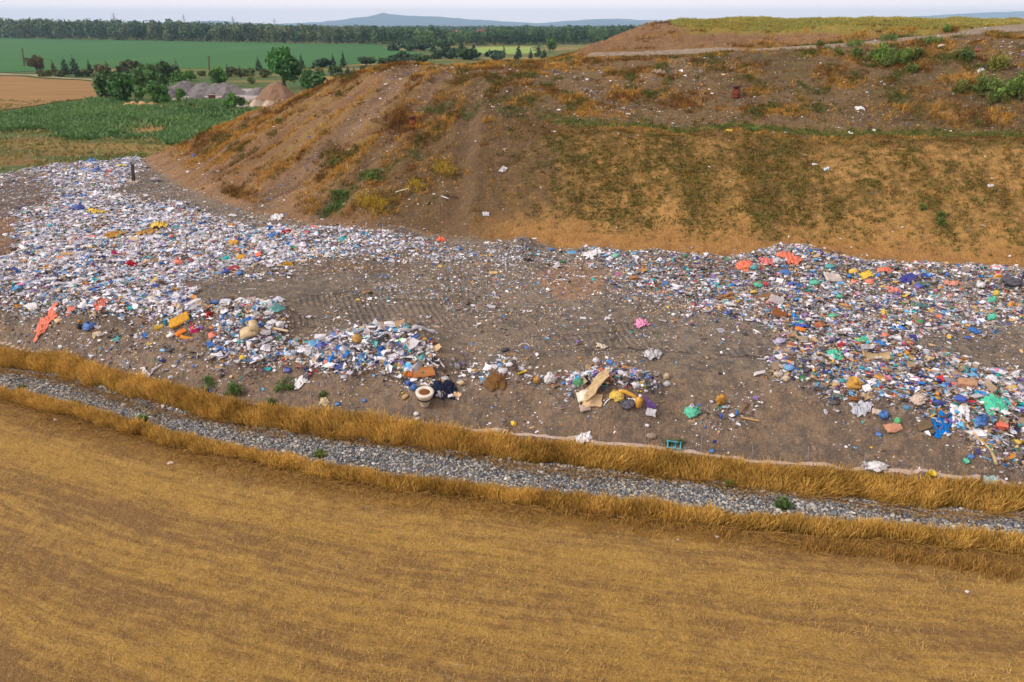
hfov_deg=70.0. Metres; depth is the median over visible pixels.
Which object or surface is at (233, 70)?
bush
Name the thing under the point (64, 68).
conifer
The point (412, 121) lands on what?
rusty drum
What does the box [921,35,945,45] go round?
weed
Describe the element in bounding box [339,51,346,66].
conifer
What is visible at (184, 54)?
green field
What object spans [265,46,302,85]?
broadleaf tree
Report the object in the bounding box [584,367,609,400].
cardboard sheet
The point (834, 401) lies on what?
rubbish bag
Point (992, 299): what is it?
rubbish bag
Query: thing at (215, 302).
rubbish bag
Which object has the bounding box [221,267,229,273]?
rubbish bag
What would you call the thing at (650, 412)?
cloth
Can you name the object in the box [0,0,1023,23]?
sky
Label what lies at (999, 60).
weed
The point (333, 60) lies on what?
conifer
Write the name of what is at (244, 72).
bush
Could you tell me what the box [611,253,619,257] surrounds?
plastic film
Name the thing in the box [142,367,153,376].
rag
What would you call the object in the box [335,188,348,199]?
weed
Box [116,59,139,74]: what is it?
bush
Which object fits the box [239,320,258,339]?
mattress
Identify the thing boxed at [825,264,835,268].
plastic film
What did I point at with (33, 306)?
lump
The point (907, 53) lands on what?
weed
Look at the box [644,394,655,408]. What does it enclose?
cloth
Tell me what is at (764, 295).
loose board
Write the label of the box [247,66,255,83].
conifer
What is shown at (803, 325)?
plastic film
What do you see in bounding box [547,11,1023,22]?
hills
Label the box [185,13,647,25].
hills
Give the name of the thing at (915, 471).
liner edge
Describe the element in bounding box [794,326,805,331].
plastic film
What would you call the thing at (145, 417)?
weed
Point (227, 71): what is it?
conifer
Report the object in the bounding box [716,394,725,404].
bag
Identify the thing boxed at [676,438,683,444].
weed
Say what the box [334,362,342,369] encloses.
rubbish bag
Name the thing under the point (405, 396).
sack
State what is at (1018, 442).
rubbish bag
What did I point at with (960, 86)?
weed
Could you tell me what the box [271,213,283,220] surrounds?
scrap
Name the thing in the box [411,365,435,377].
broken wood
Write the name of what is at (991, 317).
rubbish bag
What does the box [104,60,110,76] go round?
conifer
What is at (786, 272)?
plastic film
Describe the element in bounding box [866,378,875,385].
sack
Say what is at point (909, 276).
plastic film
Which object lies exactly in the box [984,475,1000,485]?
plastic film
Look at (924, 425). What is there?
mat
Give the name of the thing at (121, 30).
forest
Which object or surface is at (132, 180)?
post
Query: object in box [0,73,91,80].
farm track
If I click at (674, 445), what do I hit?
plastic crate
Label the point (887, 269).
plastic film
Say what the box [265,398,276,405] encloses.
weed
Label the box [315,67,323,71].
bush
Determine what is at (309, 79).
bush
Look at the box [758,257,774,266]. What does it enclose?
plastic film
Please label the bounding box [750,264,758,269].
plastic film
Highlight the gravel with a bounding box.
[0,368,1023,537]
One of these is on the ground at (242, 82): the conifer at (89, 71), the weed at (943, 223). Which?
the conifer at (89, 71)
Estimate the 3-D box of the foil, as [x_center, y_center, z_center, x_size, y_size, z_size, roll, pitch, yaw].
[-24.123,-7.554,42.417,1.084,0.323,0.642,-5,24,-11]
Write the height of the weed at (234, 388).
0.498 m
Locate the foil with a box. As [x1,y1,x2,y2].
[87,208,106,212]
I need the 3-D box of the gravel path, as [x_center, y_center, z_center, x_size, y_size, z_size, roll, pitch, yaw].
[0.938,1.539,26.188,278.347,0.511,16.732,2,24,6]
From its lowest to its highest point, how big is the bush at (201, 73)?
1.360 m
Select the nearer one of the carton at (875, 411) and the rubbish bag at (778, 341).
the carton at (875, 411)
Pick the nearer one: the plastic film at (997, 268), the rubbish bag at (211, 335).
the rubbish bag at (211, 335)
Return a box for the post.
[126,164,140,183]
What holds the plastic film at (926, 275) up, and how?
on the landfill ground at (782, 428)
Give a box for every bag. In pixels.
[71,202,84,209]
[82,321,96,331]
[87,157,97,161]
[163,346,172,351]
[166,329,175,337]
[173,257,183,264]
[208,299,218,304]
[208,331,217,338]
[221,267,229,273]
[283,349,296,358]
[284,366,291,372]
[303,370,310,378]
[316,341,327,348]
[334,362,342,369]
[352,332,361,343]
[410,382,417,390]
[506,360,512,366]
[533,375,539,383]
[543,371,556,383]
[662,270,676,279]
[683,405,701,417]
[716,394,725,404]
[754,280,763,287]
[773,338,787,344]
[783,361,793,370]
[802,366,809,372]
[809,277,820,284]
[829,397,840,404]
[848,268,859,272]
[861,460,889,472]
[878,409,888,419]
[893,417,901,423]
[962,458,969,463]
[973,415,987,426]
[975,279,987,287]
[987,295,996,301]
[987,311,996,320]
[992,290,999,296]
[1001,275,1023,286]
[1012,438,1023,444]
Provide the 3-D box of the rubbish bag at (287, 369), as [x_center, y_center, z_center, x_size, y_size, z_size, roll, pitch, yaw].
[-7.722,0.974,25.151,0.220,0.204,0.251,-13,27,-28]
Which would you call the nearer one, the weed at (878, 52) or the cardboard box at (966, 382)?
the cardboard box at (966, 382)
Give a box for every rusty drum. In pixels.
[408,116,416,126]
[732,86,740,98]
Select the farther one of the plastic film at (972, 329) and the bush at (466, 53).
the bush at (466, 53)
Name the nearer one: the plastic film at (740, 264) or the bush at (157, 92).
the plastic film at (740, 264)
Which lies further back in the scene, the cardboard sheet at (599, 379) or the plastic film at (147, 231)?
the plastic film at (147, 231)
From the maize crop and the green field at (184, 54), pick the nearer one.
the maize crop
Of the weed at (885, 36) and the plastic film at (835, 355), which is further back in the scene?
the weed at (885, 36)
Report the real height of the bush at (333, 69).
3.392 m
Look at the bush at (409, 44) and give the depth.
360.07 m
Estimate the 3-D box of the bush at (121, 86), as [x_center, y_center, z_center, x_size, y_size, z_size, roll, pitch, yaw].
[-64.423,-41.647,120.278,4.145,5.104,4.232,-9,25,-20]
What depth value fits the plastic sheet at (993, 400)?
21.06 m
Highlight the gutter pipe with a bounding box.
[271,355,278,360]
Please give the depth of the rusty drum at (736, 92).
44.77 m
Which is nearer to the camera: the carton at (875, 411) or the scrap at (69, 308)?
the carton at (875, 411)
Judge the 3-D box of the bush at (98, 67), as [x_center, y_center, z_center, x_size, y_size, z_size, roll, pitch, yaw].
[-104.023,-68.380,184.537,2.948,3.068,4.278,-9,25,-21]
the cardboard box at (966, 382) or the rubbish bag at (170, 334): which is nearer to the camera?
the cardboard box at (966, 382)
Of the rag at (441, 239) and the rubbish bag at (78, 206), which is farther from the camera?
the rubbish bag at (78, 206)
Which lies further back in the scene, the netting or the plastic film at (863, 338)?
the netting
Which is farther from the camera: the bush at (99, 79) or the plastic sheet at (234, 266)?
the bush at (99, 79)
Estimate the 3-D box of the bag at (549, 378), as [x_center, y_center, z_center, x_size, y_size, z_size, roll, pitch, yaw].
[1.234,1.155,23.671,0.441,0.485,0.328,0,23,0]
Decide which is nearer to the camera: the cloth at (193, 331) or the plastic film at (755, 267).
the cloth at (193, 331)
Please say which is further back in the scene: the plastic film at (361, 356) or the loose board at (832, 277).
the loose board at (832, 277)
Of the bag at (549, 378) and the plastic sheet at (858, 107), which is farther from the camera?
the plastic sheet at (858, 107)
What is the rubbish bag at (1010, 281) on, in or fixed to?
on the landfill ground at (782, 428)
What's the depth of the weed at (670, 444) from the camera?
21.86 m
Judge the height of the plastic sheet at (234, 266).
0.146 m
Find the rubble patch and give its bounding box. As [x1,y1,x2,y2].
[652,69,665,73]
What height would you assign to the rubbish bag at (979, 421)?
0.342 m
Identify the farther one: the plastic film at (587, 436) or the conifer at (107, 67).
the conifer at (107, 67)
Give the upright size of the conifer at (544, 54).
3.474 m
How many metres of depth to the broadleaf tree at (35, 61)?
192.61 m
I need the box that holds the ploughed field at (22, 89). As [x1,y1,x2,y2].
[0,76,96,108]
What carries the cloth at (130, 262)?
on the landfill ground at (782, 428)
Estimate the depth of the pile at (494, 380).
23.62 m
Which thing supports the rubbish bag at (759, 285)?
on the landfill ground at (782, 428)
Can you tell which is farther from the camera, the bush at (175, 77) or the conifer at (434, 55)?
the conifer at (434, 55)
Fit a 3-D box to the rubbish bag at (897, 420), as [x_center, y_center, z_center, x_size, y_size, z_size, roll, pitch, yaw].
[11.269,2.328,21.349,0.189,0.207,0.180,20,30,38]
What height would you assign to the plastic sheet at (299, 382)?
0.416 m
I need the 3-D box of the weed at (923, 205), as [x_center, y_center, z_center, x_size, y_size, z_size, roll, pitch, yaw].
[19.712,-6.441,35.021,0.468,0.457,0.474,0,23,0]
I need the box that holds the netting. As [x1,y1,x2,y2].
[267,299,285,311]
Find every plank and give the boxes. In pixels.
[272,327,288,331]
[741,417,759,421]
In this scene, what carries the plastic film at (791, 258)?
on the landfill ground at (782, 428)
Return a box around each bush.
[36,70,51,76]
[54,70,66,76]
[92,69,111,97]
[94,64,105,72]
[106,72,134,100]
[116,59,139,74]
[128,63,168,88]
[134,85,146,98]
[145,80,170,102]
[152,59,180,79]
[168,70,186,84]
[175,87,187,100]
[185,69,196,79]
[197,71,205,75]
[208,66,228,83]
[224,92,237,107]
[228,66,240,75]
[235,96,245,106]
[241,68,254,75]
[259,69,271,76]
[299,67,327,89]
[314,57,331,66]
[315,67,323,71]
[328,64,342,76]
[333,72,344,77]
[357,56,376,65]
[378,57,395,64]
[387,51,413,62]
[397,39,419,50]
[412,53,429,61]
[416,42,430,50]
[433,38,457,47]
[436,46,457,58]
[455,47,481,59]
[484,50,505,60]
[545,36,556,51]
[1008,70,1023,98]
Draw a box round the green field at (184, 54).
[0,38,423,71]
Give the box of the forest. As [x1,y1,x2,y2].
[0,17,640,46]
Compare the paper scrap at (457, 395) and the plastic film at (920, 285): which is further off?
the plastic film at (920, 285)
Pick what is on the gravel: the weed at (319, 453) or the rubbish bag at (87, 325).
the weed at (319, 453)
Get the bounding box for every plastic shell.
[276,321,283,326]
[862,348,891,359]
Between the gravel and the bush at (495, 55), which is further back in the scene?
the bush at (495, 55)
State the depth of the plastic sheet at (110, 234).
37.24 m
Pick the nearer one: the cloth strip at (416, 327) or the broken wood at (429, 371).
the broken wood at (429, 371)
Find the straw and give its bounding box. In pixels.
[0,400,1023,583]
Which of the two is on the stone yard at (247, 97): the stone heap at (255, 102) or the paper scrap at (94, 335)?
the stone heap at (255, 102)
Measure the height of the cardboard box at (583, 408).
0.177 m
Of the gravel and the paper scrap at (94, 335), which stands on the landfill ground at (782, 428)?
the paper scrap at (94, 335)
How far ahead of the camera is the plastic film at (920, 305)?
28.06 m
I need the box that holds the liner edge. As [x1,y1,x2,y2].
[0,342,1014,486]
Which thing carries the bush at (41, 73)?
on the ground at (242, 82)
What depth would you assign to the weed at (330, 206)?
40.93 m
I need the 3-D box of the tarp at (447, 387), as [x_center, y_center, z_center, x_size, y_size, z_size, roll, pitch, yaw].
[-2.219,1.552,23.786,0.864,0.419,0.877,0,23,0]
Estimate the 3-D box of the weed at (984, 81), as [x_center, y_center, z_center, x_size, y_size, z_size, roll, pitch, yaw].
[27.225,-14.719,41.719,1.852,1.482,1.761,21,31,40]
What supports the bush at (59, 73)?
on the ground at (242, 82)
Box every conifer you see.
[50,59,58,74]
[60,56,71,74]
[69,55,83,76]
[84,60,93,75]
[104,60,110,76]
[225,63,231,76]
[237,66,242,77]
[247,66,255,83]
[255,56,262,70]
[299,53,305,68]
[329,54,335,65]
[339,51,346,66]
[387,43,400,50]
[429,41,436,51]
[429,50,442,58]
[457,40,465,49]
[513,43,522,59]
[534,44,540,56]
[539,49,547,57]
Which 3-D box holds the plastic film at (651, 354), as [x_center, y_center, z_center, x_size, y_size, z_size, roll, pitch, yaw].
[4.755,0.417,24.572,0.663,0.244,0.590,0,23,0]
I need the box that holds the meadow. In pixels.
[469,47,536,53]
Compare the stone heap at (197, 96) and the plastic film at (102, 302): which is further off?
the stone heap at (197, 96)
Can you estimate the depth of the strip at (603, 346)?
25.46 m
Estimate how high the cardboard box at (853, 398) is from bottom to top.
0.163 m
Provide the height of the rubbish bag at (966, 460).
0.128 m
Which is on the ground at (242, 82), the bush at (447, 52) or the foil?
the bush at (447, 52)
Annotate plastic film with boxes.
[94,297,107,309]
[136,228,157,235]
[150,220,167,227]
[352,353,363,364]
[376,346,383,359]
[497,367,508,373]
[575,431,591,443]
[581,248,601,258]
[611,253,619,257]
[633,318,650,328]
[643,349,661,359]
[735,260,752,271]
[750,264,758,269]
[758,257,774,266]
[776,251,803,264]
[779,269,790,274]
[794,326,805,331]
[795,323,808,327]
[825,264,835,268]
[826,349,842,359]
[828,313,836,317]
[854,336,868,341]
[859,269,874,279]
[864,279,874,283]
[877,267,891,273]
[885,286,900,292]
[899,272,918,284]
[911,301,930,308]
[914,283,924,287]
[918,270,933,277]
[944,279,962,285]
[967,326,982,333]
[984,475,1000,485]
[992,264,1003,270]
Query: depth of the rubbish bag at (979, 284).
29.65 m
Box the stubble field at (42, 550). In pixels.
[0,400,1023,681]
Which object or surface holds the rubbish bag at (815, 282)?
on the landfill ground at (782, 428)
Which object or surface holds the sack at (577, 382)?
on the landfill ground at (782, 428)
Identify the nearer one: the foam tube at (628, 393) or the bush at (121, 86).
the foam tube at (628, 393)
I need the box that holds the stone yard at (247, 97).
[173,89,280,107]
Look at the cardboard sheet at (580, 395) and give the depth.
22.77 m
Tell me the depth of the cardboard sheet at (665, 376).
23.44 m
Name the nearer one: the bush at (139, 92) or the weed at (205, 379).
the weed at (205, 379)
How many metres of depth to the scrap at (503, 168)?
40.93 m
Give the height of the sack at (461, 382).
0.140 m
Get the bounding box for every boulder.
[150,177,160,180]
[646,432,656,438]
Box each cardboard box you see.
[579,405,590,411]
[629,275,637,279]
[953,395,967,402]
[957,377,977,387]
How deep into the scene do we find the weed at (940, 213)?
34.55 m
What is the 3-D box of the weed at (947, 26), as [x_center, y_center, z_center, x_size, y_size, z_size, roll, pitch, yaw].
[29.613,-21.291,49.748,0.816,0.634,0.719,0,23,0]
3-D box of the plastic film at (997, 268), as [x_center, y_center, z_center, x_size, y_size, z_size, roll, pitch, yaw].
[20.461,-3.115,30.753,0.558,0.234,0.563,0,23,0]
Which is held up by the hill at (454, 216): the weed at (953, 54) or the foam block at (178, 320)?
the weed at (953, 54)
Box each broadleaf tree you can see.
[23,54,44,70]
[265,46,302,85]
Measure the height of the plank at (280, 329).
0.171 m
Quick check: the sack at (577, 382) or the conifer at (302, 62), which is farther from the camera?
the conifer at (302, 62)
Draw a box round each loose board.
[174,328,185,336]
[179,335,193,340]
[757,292,779,299]
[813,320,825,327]
[823,272,842,281]
[883,422,902,432]
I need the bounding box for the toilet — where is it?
[415,386,433,407]
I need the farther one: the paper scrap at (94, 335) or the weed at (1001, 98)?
the weed at (1001, 98)
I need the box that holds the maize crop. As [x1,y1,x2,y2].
[0,96,279,169]
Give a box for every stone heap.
[124,101,155,104]
[167,86,176,97]
[170,81,228,95]
[190,94,205,99]
[215,84,262,95]
[249,99,272,107]
[255,82,294,100]
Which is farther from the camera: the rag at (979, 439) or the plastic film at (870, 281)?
the plastic film at (870, 281)
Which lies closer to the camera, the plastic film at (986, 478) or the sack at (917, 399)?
the plastic film at (986, 478)
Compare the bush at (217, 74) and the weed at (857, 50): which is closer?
the weed at (857, 50)
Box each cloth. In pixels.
[123,260,139,265]
[189,324,198,333]
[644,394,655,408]
[646,408,655,416]
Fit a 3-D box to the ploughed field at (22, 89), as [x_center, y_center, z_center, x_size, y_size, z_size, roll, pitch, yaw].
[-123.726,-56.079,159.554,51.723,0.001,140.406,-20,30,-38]
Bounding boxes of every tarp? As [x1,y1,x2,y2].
[431,380,456,399]
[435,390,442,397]
[932,410,955,438]
[950,404,970,426]
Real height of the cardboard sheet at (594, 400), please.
0.376 m
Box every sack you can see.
[402,393,408,399]
[456,380,464,384]
[572,378,582,386]
[773,257,783,263]
[773,371,783,376]
[780,375,790,381]
[846,376,862,389]
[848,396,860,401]
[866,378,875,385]
[908,393,928,405]
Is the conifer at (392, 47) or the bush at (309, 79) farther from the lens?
the conifer at (392, 47)
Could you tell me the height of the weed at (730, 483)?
0.294 m
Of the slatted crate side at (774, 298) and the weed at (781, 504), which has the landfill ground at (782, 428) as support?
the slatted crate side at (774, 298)
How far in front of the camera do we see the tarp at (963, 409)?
20.88 m
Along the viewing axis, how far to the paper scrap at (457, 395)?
23.67 m
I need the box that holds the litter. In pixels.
[0,155,1023,483]
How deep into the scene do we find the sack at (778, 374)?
22.95 m
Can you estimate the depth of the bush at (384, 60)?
228.96 m
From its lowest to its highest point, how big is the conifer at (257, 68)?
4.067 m
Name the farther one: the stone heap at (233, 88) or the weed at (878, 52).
the stone heap at (233, 88)
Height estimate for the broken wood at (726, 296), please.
0.306 m
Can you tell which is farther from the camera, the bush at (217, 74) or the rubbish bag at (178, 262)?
the bush at (217, 74)
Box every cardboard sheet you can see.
[60,251,74,254]
[236,254,245,258]
[318,397,329,406]
[576,390,587,402]
[582,394,602,406]
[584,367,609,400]
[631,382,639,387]
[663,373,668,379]
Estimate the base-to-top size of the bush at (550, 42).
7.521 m
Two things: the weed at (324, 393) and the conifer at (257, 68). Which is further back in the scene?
the conifer at (257, 68)
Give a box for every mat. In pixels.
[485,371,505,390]
[916,419,933,431]
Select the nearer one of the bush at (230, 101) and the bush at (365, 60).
the bush at (230, 101)
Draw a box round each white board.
[127,236,138,240]
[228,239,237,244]
[260,329,270,334]
[776,278,783,283]
[862,384,871,391]
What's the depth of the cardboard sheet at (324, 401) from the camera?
24.21 m
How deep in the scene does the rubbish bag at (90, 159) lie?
58.33 m
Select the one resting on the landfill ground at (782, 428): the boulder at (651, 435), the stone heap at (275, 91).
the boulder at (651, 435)
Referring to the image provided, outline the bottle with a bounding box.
[635,394,642,407]
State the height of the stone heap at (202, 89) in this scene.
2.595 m
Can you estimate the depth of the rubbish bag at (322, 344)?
25.38 m
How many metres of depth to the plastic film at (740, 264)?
31.62 m
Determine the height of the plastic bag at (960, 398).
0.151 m
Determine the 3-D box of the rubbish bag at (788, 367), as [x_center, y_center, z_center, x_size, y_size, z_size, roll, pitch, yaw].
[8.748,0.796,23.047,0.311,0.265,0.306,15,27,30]
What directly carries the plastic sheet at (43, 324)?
on the landfill ground at (782, 428)
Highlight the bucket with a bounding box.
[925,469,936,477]
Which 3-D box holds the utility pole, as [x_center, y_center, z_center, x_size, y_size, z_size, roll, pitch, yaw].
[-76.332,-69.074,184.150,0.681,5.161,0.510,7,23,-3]
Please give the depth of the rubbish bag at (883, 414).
21.45 m
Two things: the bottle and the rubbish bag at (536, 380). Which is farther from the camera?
the rubbish bag at (536, 380)
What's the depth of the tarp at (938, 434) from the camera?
20.88 m
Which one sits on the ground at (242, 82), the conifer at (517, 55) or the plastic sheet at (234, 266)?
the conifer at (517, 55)
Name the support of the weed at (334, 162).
on the hill at (454, 216)
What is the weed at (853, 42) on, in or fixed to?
on the hill at (454, 216)
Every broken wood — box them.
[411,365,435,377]
[718,291,735,299]
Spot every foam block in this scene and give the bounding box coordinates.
[169,311,189,328]
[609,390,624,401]
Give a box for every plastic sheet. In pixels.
[33,302,57,342]
[103,231,127,237]
[228,265,238,269]
[292,372,307,389]
[854,106,864,109]
[979,393,1007,414]
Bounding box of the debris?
[0,18,1023,486]
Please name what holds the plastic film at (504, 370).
on the landfill ground at (782, 428)
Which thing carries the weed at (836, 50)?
on the hill at (454, 216)
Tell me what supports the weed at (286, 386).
on the landfill ground at (782, 428)
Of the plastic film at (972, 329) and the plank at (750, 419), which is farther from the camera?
the plastic film at (972, 329)
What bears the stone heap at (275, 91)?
on the stone yard at (247, 97)
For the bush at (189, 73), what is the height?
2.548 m
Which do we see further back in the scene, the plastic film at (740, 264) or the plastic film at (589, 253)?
the plastic film at (589, 253)
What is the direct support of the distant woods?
on the ground at (242, 82)
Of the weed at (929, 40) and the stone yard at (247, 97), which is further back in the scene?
the stone yard at (247, 97)
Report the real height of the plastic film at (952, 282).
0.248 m
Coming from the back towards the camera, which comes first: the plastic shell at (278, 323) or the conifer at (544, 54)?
the conifer at (544, 54)
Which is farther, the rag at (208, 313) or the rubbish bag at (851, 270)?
the rubbish bag at (851, 270)
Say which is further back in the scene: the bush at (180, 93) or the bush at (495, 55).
the bush at (495, 55)
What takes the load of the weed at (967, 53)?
on the hill at (454, 216)
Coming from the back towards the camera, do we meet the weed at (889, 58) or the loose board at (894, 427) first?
the weed at (889, 58)
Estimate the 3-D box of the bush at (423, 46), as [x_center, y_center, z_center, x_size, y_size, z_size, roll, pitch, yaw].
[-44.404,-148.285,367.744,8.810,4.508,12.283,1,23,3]
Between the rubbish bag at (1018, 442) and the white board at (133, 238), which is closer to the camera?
the rubbish bag at (1018, 442)
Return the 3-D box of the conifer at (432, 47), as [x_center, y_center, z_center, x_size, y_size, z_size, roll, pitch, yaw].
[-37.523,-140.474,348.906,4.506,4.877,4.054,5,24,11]
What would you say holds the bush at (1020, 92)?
on the hill at (454, 216)
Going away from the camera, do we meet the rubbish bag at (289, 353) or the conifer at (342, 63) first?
the rubbish bag at (289, 353)
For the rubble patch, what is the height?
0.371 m
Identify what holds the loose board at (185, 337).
on the landfill ground at (782, 428)
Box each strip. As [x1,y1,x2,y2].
[0,345,1023,524]
[0,384,1023,564]
[396,325,435,332]
[596,343,607,348]
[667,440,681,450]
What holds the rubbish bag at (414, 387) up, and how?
on the landfill ground at (782, 428)
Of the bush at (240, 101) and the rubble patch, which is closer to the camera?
the rubble patch
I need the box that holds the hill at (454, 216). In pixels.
[137,17,1023,268]
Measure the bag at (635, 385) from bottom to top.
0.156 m
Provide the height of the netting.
0.392 m
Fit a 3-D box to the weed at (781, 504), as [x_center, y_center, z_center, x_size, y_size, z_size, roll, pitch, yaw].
[7.329,4.369,19.708,0.602,0.385,0.508,0,23,0]
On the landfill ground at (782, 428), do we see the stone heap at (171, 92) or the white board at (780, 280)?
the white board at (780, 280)
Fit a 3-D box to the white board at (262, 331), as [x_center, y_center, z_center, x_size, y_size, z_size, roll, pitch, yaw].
[-8.738,-0.320,25.884,0.387,0.194,0.166,-2,24,-5]
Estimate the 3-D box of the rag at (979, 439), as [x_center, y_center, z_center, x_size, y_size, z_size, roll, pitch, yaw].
[13.082,2.718,20.622,0.156,1.050,1.503,-13,26,-27]
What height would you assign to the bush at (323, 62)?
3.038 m
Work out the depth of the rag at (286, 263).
33.29 m
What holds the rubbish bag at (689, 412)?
on the landfill ground at (782, 428)
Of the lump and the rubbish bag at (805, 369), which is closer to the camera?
the rubbish bag at (805, 369)
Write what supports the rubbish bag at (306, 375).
on the landfill ground at (782, 428)
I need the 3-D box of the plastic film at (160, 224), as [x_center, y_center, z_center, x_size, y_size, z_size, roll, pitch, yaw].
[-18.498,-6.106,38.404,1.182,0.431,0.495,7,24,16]
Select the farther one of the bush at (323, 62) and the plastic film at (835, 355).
the bush at (323, 62)
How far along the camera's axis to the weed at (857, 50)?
46.64 m
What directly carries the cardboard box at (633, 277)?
on the landfill ground at (782, 428)
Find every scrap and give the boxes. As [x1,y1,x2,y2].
[66,306,75,316]
[92,331,100,338]
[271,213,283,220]
[453,392,461,398]
[499,166,507,171]
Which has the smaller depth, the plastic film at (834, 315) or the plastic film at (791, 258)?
the plastic film at (834, 315)
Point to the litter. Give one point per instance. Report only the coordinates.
(176, 297)
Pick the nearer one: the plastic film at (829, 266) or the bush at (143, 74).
the plastic film at (829, 266)
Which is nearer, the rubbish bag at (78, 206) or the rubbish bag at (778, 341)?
the rubbish bag at (778, 341)
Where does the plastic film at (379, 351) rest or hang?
on the landfill ground at (782, 428)
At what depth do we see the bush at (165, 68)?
166.34 m
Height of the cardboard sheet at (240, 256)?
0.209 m
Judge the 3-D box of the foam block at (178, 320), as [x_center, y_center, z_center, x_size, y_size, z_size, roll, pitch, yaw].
[-12.088,-0.765,26.545,0.837,0.596,0.380,-3,24,-6]
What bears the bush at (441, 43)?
on the ground at (242, 82)
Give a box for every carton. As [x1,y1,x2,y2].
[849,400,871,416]
[872,408,881,414]
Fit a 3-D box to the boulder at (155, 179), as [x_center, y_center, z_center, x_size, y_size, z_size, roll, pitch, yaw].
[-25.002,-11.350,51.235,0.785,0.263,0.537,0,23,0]
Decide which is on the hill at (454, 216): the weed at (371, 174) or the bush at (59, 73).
the weed at (371, 174)
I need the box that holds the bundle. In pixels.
[663,381,670,386]
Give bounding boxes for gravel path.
[0,345,1023,551]
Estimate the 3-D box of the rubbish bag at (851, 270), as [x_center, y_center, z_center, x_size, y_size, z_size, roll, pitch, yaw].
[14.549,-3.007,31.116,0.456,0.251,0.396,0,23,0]
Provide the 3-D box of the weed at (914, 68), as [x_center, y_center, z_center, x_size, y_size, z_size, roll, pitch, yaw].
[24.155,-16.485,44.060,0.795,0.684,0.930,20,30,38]
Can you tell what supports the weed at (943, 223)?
on the hill at (454, 216)
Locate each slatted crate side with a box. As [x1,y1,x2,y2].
[768,294,784,303]
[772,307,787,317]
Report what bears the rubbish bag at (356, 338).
on the landfill ground at (782, 428)
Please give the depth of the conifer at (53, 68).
188.69 m
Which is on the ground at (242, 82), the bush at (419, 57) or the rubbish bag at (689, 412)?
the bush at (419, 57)
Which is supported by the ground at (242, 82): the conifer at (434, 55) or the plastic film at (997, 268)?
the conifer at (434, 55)
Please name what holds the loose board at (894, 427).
on the landfill ground at (782, 428)
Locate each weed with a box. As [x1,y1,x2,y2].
[136,413,148,421]
[198,374,215,388]
[223,380,242,396]
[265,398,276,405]
[273,376,295,394]
[310,448,324,458]
[318,389,326,398]
[324,203,336,212]
[326,155,340,167]
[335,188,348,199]
[366,169,376,181]
[665,439,674,446]
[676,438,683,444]
[723,478,735,487]
[741,125,761,131]
[772,495,794,510]
[815,39,825,46]
[833,47,844,55]
[845,38,867,46]
[851,43,862,55]
[867,42,896,62]
[879,33,897,40]
[879,47,908,68]
[897,47,913,63]
[904,62,920,72]
[908,43,924,59]
[918,201,926,210]
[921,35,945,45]
[935,216,947,227]
[937,210,945,217]
[943,23,952,32]
[947,49,959,58]
[952,79,969,92]
[957,45,976,60]
[971,69,1005,95]
[984,92,1009,103]
[985,48,1012,70]
[993,77,1019,97]
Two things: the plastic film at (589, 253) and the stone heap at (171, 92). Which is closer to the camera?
the plastic film at (589, 253)
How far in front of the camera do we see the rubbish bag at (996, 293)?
29.01 m
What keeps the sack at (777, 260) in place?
on the landfill ground at (782, 428)
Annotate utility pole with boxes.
[207,56,209,75]
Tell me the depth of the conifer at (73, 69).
181.91 m
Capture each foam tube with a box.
[618,389,636,398]
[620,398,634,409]
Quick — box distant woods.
[212,25,637,31]
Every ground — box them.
[0,26,595,172]
[0,158,1023,487]
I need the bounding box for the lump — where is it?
[23,302,39,310]
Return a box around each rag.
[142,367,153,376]
[204,311,213,320]
[283,261,293,266]
[436,236,445,241]
[957,414,997,464]
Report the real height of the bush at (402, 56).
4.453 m
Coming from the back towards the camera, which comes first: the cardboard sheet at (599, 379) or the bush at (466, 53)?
the bush at (466, 53)
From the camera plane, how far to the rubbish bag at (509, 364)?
23.93 m
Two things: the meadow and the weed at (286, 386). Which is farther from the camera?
the meadow
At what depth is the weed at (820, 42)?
49.06 m

